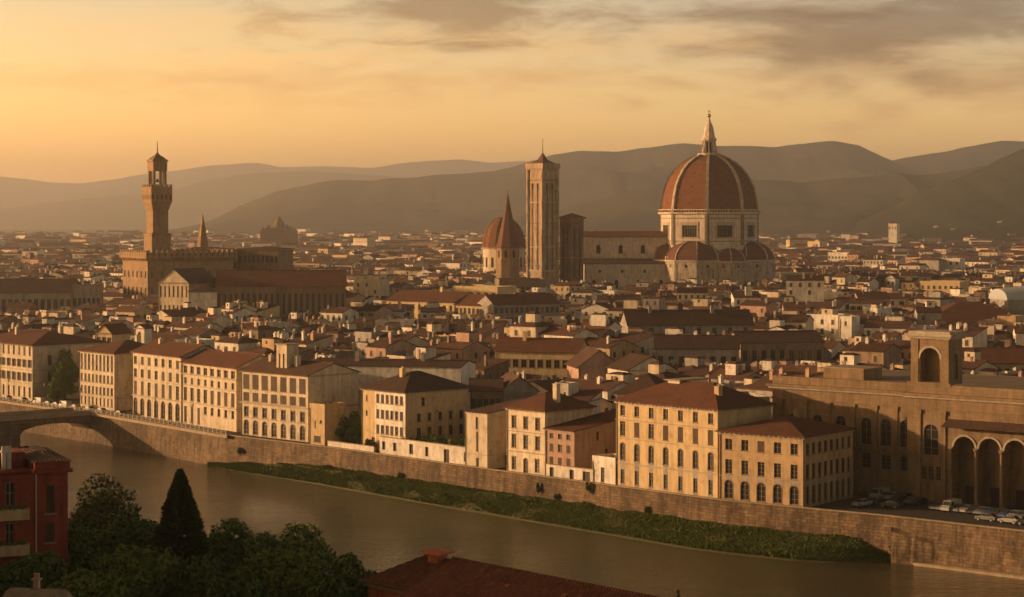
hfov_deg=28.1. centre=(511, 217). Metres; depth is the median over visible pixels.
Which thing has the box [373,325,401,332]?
town house
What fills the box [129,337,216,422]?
riverside palace
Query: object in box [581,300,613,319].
town house
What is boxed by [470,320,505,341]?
town house
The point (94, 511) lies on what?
broadleaf tree
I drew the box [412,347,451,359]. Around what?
town house
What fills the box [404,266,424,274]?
town house
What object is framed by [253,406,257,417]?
window
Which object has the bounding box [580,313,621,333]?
town house
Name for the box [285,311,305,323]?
town house
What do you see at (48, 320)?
town house
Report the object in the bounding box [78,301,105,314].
town house
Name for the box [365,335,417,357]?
town house
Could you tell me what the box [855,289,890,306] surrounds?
town house
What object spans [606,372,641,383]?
town house
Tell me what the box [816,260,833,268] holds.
town house
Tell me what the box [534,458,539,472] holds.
window
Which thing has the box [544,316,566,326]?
town house
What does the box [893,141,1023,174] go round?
mountains
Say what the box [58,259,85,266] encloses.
town house
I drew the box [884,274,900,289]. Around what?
sunlit tower house
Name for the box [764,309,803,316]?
town house
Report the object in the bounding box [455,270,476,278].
town house
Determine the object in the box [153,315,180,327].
town house
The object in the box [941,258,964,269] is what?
white block house
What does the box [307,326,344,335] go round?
town house
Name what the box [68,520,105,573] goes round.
broadleaf tree
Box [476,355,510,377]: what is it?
town house
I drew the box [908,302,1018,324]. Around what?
great roof hall
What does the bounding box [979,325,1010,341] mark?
town house
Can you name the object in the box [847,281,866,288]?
town house
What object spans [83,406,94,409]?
parked car
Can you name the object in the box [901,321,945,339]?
town house
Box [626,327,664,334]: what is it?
town house
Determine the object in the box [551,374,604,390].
town house
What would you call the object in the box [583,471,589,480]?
doorway
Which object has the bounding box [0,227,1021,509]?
ground
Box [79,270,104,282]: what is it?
town house
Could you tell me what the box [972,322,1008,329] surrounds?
town house
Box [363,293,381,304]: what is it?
town house
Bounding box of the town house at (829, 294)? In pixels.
[824,286,842,299]
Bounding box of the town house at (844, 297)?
[827,292,848,301]
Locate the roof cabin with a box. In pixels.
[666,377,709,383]
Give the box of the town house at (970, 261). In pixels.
[965,258,996,265]
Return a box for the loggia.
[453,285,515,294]
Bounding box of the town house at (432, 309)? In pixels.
[420,301,445,318]
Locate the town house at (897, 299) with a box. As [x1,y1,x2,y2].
[888,290,906,307]
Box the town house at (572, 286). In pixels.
[564,280,591,294]
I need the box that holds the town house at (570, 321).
[567,317,582,324]
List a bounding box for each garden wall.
[327,440,375,451]
[379,436,464,464]
[546,463,593,481]
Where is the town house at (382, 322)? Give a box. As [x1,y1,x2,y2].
[375,315,415,327]
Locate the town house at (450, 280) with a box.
[432,278,456,283]
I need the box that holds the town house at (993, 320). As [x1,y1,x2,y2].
[977,317,996,324]
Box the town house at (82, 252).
[72,248,92,258]
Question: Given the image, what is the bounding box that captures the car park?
[858,493,1023,529]
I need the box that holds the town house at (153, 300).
[136,295,158,303]
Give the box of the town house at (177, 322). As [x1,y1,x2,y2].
[165,317,192,325]
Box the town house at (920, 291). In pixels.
[914,286,928,293]
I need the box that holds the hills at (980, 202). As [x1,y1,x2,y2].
[850,149,1023,241]
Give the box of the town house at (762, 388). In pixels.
[733,374,780,401]
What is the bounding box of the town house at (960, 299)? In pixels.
[949,295,965,302]
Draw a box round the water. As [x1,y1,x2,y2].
[20,432,1023,596]
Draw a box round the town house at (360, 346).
[352,336,380,357]
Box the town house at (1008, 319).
[997,312,1023,324]
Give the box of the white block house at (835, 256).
[828,252,848,260]
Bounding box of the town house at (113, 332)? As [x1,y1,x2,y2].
[94,323,132,342]
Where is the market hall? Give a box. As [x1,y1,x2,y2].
[215,270,346,316]
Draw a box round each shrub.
[236,447,243,455]
[364,438,376,447]
[421,432,437,441]
[433,435,447,443]
[447,437,459,444]
[458,438,464,445]
[536,482,540,494]
[553,493,559,500]
[585,482,591,495]
[644,506,649,512]
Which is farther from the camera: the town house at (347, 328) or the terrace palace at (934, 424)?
the town house at (347, 328)
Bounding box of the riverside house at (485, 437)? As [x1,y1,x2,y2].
[464,399,522,468]
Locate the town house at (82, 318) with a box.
[69,312,103,324]
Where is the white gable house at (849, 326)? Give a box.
[840,315,859,339]
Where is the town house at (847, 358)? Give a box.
[835,352,889,369]
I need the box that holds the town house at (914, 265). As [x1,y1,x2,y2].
[900,260,925,269]
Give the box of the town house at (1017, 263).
[999,259,1023,266]
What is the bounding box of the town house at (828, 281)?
[824,275,836,289]
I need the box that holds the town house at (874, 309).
[862,303,891,315]
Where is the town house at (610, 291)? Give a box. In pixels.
[599,286,625,295]
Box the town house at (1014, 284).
[1010,282,1023,286]
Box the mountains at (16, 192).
[0,159,527,208]
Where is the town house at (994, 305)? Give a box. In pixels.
[972,301,1001,308]
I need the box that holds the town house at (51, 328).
[42,325,58,331]
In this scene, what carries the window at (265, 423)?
in the riverside palace at (275, 401)
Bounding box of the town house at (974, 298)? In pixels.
[966,296,989,303]
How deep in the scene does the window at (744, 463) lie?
409.67 m
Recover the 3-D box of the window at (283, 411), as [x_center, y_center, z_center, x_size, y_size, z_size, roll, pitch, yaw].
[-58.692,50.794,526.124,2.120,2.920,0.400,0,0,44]
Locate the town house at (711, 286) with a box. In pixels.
[705,281,726,290]
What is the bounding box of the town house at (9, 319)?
[0,312,22,325]
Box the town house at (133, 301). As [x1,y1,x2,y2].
[118,295,150,305]
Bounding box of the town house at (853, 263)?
[839,260,862,265]
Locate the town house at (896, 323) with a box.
[863,314,915,337]
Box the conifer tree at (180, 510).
[149,468,216,571]
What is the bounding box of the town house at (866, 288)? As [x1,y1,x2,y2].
[853,286,880,296]
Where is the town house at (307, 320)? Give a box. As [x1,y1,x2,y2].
[298,315,329,325]
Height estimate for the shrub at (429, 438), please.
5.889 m
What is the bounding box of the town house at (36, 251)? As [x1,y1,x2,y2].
[22,248,44,256]
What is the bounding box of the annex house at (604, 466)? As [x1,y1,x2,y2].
[592,453,615,484]
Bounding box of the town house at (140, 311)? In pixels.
[113,303,154,319]
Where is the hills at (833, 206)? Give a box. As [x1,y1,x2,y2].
[520,166,984,236]
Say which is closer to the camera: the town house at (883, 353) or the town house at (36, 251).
the town house at (883, 353)
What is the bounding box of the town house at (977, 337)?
[946,321,987,346]
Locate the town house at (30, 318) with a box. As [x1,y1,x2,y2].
[17,314,41,324]
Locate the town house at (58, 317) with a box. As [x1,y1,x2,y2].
[39,312,75,323]
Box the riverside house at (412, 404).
[356,366,473,450]
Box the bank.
[205,464,875,561]
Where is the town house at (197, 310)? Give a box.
[175,302,206,314]
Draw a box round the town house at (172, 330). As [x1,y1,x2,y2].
[163,326,184,333]
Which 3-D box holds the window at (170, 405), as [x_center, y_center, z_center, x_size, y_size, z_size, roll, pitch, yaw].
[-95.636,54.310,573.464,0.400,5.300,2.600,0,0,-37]
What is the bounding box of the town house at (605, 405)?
[601,392,612,412]
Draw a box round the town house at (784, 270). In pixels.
[776,265,794,277]
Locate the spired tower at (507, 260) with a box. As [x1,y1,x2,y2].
[495,193,519,277]
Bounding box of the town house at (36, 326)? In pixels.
[20,319,51,328]
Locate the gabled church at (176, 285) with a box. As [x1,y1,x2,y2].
[157,267,215,309]
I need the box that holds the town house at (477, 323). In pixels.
[474,314,508,328]
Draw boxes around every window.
[1,357,4,364]
[1,370,4,378]
[2,299,5,312]
[5,482,13,508]
[5,523,13,543]
[7,358,10,365]
[7,371,10,379]
[12,358,15,366]
[12,371,15,379]
[28,360,31,367]
[28,373,31,381]
[41,299,44,309]
[43,522,55,543]
[44,485,56,514]
[47,299,50,309]
[48,355,50,364]
[53,299,57,308]
[66,299,70,305]
[73,298,76,306]
[133,397,137,414]
[134,380,136,394]
[140,398,143,416]
[141,381,143,395]
[147,399,150,417]
[148,382,150,396]
[150,287,154,293]
[154,400,157,418]
[155,383,157,397]
[161,401,164,419]
[162,384,164,398]
[168,402,171,420]
[169,385,171,399]
[175,386,178,400]
[175,403,179,421]
[183,387,186,400]
[184,406,186,422]
[190,388,193,401]
[190,407,193,423]
[196,389,199,402]
[197,408,199,424]
[203,390,206,403]
[210,391,213,404]
[216,391,220,405]
[217,294,219,306]
[223,294,225,305]
[223,392,226,406]
[224,370,227,378]
[230,393,233,407]
[231,371,234,378]
[242,374,249,389]
[242,392,249,401]
[243,405,248,416]
[244,419,248,434]
[247,294,249,304]
[251,375,258,389]
[252,393,258,402]
[253,294,255,306]
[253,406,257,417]
[253,420,257,435]
[261,375,267,390]
[261,394,267,402]
[262,407,266,418]
[262,421,266,436]
[270,394,276,403]
[271,293,273,303]
[271,376,277,391]
[271,408,276,419]
[271,422,276,437]
[279,395,285,404]
[280,377,286,392]
[280,409,285,420]
[280,423,285,438]
[282,293,284,314]
[288,293,290,313]
[289,396,295,405]
[290,378,296,393]
[290,410,294,421]
[290,424,295,439]
[294,293,296,310]
[298,379,305,394]
[298,397,305,406]
[299,411,304,422]
[299,425,304,440]
[300,293,302,311]
[306,293,308,312]
[312,293,314,313]
[313,436,320,442]
[318,293,320,313]
[324,293,325,308]
[335,293,337,306]
[341,293,343,306]
[375,424,378,433]
[376,409,379,418]
[380,394,384,403]
[381,425,384,434]
[385,410,388,419]
[389,395,393,404]
[390,426,393,435]
[399,396,402,405]
[399,427,402,436]
[400,412,403,421]
[410,444,412,453]
[421,397,424,406]
[438,412,441,420]
[438,426,442,435]
[448,425,453,434]
[459,410,463,418]
[459,424,463,433]
[472,399,475,408]
[475,432,478,451]
[477,399,481,407]
[483,399,488,406]
[511,415,516,428]
[511,433,515,447]
[511,455,515,469]
[512,359,518,367]
[520,359,526,367]
[523,416,527,429]
[523,434,527,449]
[523,458,527,472]
[529,359,534,367]
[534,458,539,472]
[535,417,539,430]
[535,436,539,450]
[537,359,542,367]
[545,359,551,367]
[554,360,559,368]
[557,444,561,452]
[562,360,567,368]
[600,467,603,482]
[619,405,625,416]
[619,421,625,436]
[619,442,625,460]
[620,469,623,483]
[633,406,639,417]
[633,422,638,437]
[633,443,639,462]
[634,471,638,485]
[648,408,652,418]
[648,445,653,463]
[648,473,653,487]
[649,424,653,439]
[662,425,668,441]
[662,447,668,465]
[663,474,667,489]
[664,409,668,420]
[677,410,682,421]
[677,427,683,442]
[677,448,683,467]
[678,476,682,491]
[679,356,683,365]
[691,428,698,444]
[692,412,698,423]
[692,450,698,469]
[693,478,697,493]
[707,413,712,424]
[707,430,712,445]
[707,452,713,471]
[708,480,712,495]
[721,356,725,364]
[724,438,732,450]
[724,459,732,474]
[724,479,733,499]
[740,440,748,451]
[740,480,749,500]
[741,460,748,475]
[742,350,747,361]
[752,350,757,361]
[756,441,764,453]
[756,462,764,477]
[756,482,765,502]
[761,350,765,359]
[771,350,774,358]
[772,483,781,503]
[773,442,781,454]
[774,463,781,478]
[780,350,783,358]
[789,350,793,360]
[789,443,797,455]
[789,465,797,480]
[789,485,798,505]
[798,350,802,360]
[806,443,809,455]
[806,464,809,479]
[806,485,809,505]
[807,350,811,359]
[812,414,822,421]
[812,442,815,454]
[812,463,815,478]
[812,484,815,504]
[817,350,821,360]
[818,441,821,453]
[818,462,821,477]
[818,483,821,502]
[824,440,827,452]
[824,461,827,476]
[824,482,827,501]
[830,439,833,451]
[830,460,833,474]
[830,480,833,500]
[835,415,845,425]
[835,479,839,498]
[836,459,839,473]
[841,458,844,472]
[841,478,845,497]
[847,436,850,447]
[847,457,850,471]
[847,477,850,496]
[860,416,871,445]
[860,453,871,468]
[873,355,877,362]
[880,418,891,446]
[880,455,890,470]
[899,419,906,448]
[899,456,906,471]
[921,465,925,479]
[923,423,938,458]
[928,466,933,480]
[935,466,940,481]
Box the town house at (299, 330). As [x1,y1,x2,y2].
[297,320,321,334]
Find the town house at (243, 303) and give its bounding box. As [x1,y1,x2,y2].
[221,300,257,311]
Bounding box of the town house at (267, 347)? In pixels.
[237,337,282,355]
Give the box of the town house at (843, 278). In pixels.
[832,271,856,284]
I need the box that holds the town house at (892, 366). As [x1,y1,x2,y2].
[865,360,909,370]
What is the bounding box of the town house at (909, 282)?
[901,274,918,290]
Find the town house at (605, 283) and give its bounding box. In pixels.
[594,280,616,289]
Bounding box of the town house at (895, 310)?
[889,304,908,313]
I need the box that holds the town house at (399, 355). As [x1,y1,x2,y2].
[386,349,415,358]
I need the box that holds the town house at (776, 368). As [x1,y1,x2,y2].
[768,360,819,373]
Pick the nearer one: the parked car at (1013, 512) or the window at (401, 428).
the parked car at (1013, 512)
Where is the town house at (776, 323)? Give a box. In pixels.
[766,318,797,329]
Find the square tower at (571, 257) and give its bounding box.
[559,213,585,281]
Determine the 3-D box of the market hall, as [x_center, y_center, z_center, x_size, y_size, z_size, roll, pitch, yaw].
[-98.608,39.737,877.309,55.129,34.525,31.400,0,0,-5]
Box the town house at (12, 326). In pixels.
[3,322,32,330]
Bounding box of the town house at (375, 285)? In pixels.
[354,274,388,296]
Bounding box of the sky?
[0,0,1023,182]
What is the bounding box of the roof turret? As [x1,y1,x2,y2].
[275,343,300,367]
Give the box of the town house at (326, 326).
[308,323,337,332]
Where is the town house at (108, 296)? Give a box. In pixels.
[103,288,122,303]
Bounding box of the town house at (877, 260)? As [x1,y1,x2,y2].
[863,255,887,264]
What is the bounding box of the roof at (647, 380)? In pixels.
[612,373,665,397]
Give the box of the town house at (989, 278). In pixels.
[970,274,1003,285]
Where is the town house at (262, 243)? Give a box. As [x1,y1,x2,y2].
[251,240,275,246]
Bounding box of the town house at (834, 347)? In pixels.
[823,334,846,360]
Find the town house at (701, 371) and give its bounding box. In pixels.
[683,362,716,376]
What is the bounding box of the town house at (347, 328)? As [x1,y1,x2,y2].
[334,320,361,335]
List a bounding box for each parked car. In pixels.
[1,395,12,399]
[16,397,27,401]
[69,404,80,408]
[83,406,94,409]
[95,408,105,412]
[113,410,125,414]
[851,498,871,506]
[864,497,878,505]
[878,491,889,499]
[879,500,902,508]
[884,492,896,499]
[891,492,902,500]
[897,493,912,499]
[903,496,917,504]
[911,496,927,505]
[928,501,940,510]
[935,502,942,509]
[950,503,963,512]
[958,504,971,512]
[965,505,978,514]
[973,506,987,514]
[974,513,998,521]
[981,507,995,513]
[988,508,1003,514]
[997,509,1011,517]
[997,515,1020,524]
[1006,510,1021,515]
[1015,510,1023,518]
[1016,519,1023,524]
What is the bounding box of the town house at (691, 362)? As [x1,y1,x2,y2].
[675,356,704,373]
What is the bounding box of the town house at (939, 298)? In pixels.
[913,291,955,306]
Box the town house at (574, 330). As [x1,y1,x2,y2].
[539,322,598,337]
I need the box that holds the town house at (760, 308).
[740,296,777,316]
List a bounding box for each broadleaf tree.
[0,549,68,596]
[45,568,129,596]
[47,375,66,401]
[48,348,78,399]
[68,473,141,536]
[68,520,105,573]
[76,510,185,562]
[95,543,185,596]
[163,553,226,596]
[204,568,269,596]
[205,517,254,572]
[229,531,283,573]
[236,545,336,596]
[271,520,336,572]
[301,571,353,596]
[319,552,365,590]
[334,414,347,440]
[344,411,361,442]
[351,570,376,596]
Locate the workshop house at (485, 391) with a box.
[469,378,503,408]
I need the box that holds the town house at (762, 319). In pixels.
[758,311,769,322]
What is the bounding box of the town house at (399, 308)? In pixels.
[381,301,406,318]
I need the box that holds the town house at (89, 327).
[79,321,104,331]
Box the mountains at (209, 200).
[0,171,414,226]
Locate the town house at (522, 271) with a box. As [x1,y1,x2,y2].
[519,267,525,274]
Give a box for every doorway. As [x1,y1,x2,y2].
[445,449,448,462]
[550,467,553,476]
[570,470,573,478]
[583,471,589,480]
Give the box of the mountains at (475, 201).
[168,141,921,233]
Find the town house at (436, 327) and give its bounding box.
[403,321,452,334]
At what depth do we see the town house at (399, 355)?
609.76 m
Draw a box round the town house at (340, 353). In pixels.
[314,345,355,357]
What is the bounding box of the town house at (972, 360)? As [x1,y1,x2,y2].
[962,349,998,373]
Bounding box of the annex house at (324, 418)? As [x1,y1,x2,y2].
[309,401,345,444]
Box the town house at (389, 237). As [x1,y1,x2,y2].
[378,234,396,240]
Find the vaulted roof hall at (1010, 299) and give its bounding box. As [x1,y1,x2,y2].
[988,286,1023,314]
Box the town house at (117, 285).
[103,281,122,291]
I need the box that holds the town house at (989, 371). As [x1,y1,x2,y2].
[970,368,1013,375]
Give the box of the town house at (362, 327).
[349,322,374,328]
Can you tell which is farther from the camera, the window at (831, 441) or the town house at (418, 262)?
the town house at (418, 262)
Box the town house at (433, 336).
[416,331,455,344]
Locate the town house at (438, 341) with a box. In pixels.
[423,339,441,346]
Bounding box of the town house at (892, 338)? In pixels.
[875,337,910,341]
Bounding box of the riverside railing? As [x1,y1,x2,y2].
[0,396,225,434]
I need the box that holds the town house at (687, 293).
[676,285,707,303]
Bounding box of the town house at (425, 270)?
[416,267,434,276]
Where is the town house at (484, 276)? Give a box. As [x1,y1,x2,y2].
[471,271,495,281]
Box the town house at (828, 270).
[814,265,832,273]
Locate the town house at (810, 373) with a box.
[804,362,822,376]
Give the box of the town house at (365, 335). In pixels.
[355,322,395,341]
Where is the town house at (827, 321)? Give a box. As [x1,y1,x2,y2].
[806,307,851,339]
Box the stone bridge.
[0,407,91,447]
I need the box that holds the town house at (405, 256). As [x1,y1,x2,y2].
[386,255,415,258]
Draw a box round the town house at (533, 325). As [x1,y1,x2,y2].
[508,311,560,336]
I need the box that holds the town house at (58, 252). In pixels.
[45,250,70,255]
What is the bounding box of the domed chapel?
[481,217,525,272]
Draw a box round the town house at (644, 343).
[610,327,653,355]
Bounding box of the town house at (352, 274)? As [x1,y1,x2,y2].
[346,268,373,278]
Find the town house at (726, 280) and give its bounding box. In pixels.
[720,278,744,285]
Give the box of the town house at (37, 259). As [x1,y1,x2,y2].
[30,255,50,264]
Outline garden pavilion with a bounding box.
[2,573,72,596]
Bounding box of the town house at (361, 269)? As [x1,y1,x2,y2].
[349,267,376,271]
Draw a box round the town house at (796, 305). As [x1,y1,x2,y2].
[782,298,805,312]
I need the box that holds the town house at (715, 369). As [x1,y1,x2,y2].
[706,361,728,374]
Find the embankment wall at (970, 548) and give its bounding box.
[0,399,1023,579]
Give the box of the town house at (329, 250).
[317,245,339,254]
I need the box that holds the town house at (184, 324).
[173,317,221,332]
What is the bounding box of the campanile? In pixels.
[525,140,559,286]
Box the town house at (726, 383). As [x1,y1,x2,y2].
[705,374,743,389]
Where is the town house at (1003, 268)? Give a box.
[995,263,1019,274]
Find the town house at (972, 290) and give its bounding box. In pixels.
[969,285,989,293]
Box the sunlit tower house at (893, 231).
[888,221,899,242]
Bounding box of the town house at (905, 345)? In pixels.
[883,334,910,360]
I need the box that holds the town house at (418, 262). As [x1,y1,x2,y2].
[401,257,429,268]
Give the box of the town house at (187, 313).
[156,305,195,320]
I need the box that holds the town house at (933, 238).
[923,235,941,242]
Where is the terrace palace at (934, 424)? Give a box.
[766,329,1023,509]
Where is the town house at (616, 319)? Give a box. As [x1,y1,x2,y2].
[608,314,619,323]
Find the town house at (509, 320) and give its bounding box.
[482,316,511,324]
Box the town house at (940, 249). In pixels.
[926,245,950,252]
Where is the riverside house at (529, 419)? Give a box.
[502,382,596,474]
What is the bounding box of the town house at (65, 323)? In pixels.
[56,321,74,325]
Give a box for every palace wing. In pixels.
[178,247,238,269]
[237,246,294,269]
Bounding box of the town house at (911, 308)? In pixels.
[901,300,937,313]
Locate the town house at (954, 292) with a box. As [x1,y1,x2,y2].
[944,288,964,296]
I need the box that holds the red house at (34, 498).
[0,445,72,572]
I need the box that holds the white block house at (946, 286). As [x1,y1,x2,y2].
[920,280,968,292]
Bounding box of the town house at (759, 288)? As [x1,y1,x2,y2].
[742,283,778,292]
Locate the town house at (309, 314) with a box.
[306,310,319,318]
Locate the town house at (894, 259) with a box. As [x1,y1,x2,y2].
[884,255,905,263]
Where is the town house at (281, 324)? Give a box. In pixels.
[268,317,287,330]
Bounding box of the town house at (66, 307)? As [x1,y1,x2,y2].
[50,305,77,312]
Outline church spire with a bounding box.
[197,214,208,246]
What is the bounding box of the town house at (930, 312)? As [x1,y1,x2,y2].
[914,301,941,324]
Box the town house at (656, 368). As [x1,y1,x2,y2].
[635,361,690,380]
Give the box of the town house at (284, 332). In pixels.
[238,321,289,338]
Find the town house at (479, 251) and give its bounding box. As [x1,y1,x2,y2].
[474,248,482,256]
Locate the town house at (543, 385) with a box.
[528,373,564,394]
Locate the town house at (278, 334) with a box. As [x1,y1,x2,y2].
[258,331,291,342]
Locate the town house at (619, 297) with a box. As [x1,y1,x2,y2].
[615,292,641,301]
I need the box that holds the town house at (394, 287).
[389,280,414,294]
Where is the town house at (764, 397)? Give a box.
[740,391,769,400]
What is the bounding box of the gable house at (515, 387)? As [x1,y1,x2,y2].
[501,372,539,401]
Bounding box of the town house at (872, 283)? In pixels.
[855,274,878,289]
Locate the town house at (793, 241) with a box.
[786,237,812,247]
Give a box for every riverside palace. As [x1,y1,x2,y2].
[0,325,107,400]
[76,334,144,410]
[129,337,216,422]
[179,346,265,431]
[238,353,360,441]
[611,380,776,497]
[715,409,857,506]
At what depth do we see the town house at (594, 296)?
1026.00 m
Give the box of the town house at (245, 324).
[241,315,272,330]
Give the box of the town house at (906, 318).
[904,314,916,322]
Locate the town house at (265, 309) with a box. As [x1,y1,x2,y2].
[252,300,279,317]
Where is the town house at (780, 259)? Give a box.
[774,256,784,262]
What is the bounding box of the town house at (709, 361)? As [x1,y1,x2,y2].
[705,359,717,364]
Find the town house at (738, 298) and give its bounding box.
[731,286,760,306]
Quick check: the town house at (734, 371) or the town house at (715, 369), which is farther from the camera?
the town house at (715, 369)
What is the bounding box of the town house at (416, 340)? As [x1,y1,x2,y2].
[377,330,428,346]
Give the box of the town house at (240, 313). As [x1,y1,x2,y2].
[222,302,256,321]
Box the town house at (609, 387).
[583,376,627,409]
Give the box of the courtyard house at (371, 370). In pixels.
[313,350,476,422]
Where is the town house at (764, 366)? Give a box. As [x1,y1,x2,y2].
[745,358,776,374]
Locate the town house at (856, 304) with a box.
[849,296,875,310]
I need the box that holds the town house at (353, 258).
[332,254,358,261]
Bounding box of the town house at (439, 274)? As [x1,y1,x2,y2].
[426,270,449,279]
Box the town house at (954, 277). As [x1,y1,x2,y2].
[940,272,966,280]
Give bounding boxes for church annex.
[188,284,218,311]
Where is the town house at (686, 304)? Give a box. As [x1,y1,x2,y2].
[682,298,721,308]
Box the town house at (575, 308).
[569,304,592,313]
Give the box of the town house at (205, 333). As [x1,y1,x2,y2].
[182,325,222,338]
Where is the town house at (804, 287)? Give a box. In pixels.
[786,273,823,304]
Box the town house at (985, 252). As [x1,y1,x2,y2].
[979,249,1001,255]
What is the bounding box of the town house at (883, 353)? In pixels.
[849,337,902,366]
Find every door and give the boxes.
[966,485,973,503]
[991,488,999,506]
[1016,490,1023,508]
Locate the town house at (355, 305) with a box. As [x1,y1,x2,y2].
[347,301,370,309]
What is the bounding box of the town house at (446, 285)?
[431,281,463,290]
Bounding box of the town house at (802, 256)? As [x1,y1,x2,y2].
[784,253,810,259]
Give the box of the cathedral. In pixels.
[584,111,776,288]
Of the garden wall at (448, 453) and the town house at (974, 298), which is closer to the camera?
the garden wall at (448, 453)
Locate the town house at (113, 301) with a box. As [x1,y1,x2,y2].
[106,296,141,305]
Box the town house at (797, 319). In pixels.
[765,310,814,329]
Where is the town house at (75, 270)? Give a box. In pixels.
[65,267,85,272]
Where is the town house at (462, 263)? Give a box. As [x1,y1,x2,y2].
[440,258,470,269]
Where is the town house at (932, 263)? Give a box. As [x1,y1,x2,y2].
[911,256,946,270]
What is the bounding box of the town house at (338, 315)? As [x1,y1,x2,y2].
[319,305,359,326]
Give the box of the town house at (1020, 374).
[1013,371,1023,376]
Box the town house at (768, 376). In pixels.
[754,367,804,382]
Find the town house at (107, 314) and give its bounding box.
[103,308,128,320]
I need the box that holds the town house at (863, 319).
[860,312,885,333]
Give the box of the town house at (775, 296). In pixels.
[761,291,785,302]
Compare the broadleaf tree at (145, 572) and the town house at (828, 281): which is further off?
the town house at (828, 281)
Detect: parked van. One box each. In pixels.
[32,397,45,403]
[58,400,71,407]
[869,486,889,499]
[940,498,961,511]
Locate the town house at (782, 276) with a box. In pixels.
[780,271,801,281]
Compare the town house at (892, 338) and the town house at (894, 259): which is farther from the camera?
the town house at (894, 259)
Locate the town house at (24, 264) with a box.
[10,261,33,266]
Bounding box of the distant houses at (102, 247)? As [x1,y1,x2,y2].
[0,220,1023,405]
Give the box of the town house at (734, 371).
[711,361,763,381]
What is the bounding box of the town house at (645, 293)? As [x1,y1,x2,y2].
[641,287,671,302]
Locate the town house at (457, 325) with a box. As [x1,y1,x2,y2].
[422,316,466,332]
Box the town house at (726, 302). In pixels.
[706,294,730,306]
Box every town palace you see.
[493,331,588,379]
[619,304,754,334]
[654,335,740,365]
[729,330,824,365]
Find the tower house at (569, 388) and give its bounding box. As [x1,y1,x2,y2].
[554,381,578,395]
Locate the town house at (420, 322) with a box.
[413,318,449,332]
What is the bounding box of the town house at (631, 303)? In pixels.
[605,298,647,315]
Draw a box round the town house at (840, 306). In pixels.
[806,299,845,310]
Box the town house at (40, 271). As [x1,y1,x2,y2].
[21,268,59,275]
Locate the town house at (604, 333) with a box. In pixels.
[583,326,614,337]
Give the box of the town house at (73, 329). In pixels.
[63,324,95,336]
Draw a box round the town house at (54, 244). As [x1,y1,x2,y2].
[39,241,71,246]
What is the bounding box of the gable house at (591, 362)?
[564,346,614,378]
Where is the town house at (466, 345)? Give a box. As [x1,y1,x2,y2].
[435,331,491,362]
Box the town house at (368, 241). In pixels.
[353,235,374,246]
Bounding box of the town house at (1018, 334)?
[1012,323,1023,345]
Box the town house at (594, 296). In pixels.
[587,291,614,301]
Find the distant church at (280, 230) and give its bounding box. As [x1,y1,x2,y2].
[260,217,297,244]
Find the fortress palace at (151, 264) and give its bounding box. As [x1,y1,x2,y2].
[119,141,236,297]
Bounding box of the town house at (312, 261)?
[295,258,329,266]
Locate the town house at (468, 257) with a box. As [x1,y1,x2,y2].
[458,254,479,261]
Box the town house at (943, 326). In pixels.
[938,322,973,328]
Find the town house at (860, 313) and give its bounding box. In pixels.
[838,308,869,315]
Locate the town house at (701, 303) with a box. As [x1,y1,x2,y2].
[688,297,718,308]
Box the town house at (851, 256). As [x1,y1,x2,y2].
[847,251,864,260]
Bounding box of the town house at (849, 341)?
[844,337,874,345]
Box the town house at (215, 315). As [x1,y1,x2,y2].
[189,306,233,329]
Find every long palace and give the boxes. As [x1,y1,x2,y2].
[0,279,78,312]
[73,284,102,308]
[384,286,472,318]
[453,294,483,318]
[476,293,560,321]
[494,278,545,289]
[962,347,1023,372]
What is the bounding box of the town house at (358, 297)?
[346,290,365,301]
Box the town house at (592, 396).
[570,389,602,414]
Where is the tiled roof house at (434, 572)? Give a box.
[360,547,658,596]
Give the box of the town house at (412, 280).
[394,275,422,285]
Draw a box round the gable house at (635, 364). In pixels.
[605,353,677,375]
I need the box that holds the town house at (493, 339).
[482,333,508,346]
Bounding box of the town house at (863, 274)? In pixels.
[854,270,874,277]
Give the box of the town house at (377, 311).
[357,303,393,318]
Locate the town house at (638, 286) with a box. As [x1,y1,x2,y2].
[625,282,652,291]
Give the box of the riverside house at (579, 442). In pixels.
[543,409,615,468]
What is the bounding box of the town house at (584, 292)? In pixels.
[570,285,602,301]
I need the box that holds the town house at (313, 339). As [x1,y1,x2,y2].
[289,330,333,348]
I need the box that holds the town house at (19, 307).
[5,301,37,314]
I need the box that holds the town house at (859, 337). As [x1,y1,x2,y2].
[841,333,866,352]
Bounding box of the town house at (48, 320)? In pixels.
[40,317,56,325]
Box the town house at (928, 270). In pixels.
[897,268,935,273]
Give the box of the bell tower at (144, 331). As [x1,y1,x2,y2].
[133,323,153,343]
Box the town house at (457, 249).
[439,246,461,252]
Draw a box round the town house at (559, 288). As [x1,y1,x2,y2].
[553,280,567,298]
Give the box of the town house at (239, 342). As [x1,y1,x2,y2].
[212,330,261,351]
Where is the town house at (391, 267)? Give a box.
[386,262,405,273]
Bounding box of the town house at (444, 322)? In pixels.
[425,318,448,331]
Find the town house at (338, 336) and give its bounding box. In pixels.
[306,331,354,344]
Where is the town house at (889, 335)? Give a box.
[870,327,901,340]
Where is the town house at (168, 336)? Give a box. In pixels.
[152,330,190,340]
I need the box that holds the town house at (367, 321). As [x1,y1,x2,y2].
[351,315,376,325]
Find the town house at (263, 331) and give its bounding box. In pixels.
[241,320,282,338]
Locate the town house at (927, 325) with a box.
[914,322,935,327]
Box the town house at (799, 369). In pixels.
[787,361,837,374]
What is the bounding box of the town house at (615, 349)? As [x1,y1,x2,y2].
[585,336,638,360]
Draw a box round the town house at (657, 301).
[643,291,665,309]
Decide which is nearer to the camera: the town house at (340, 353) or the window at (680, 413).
the window at (680, 413)

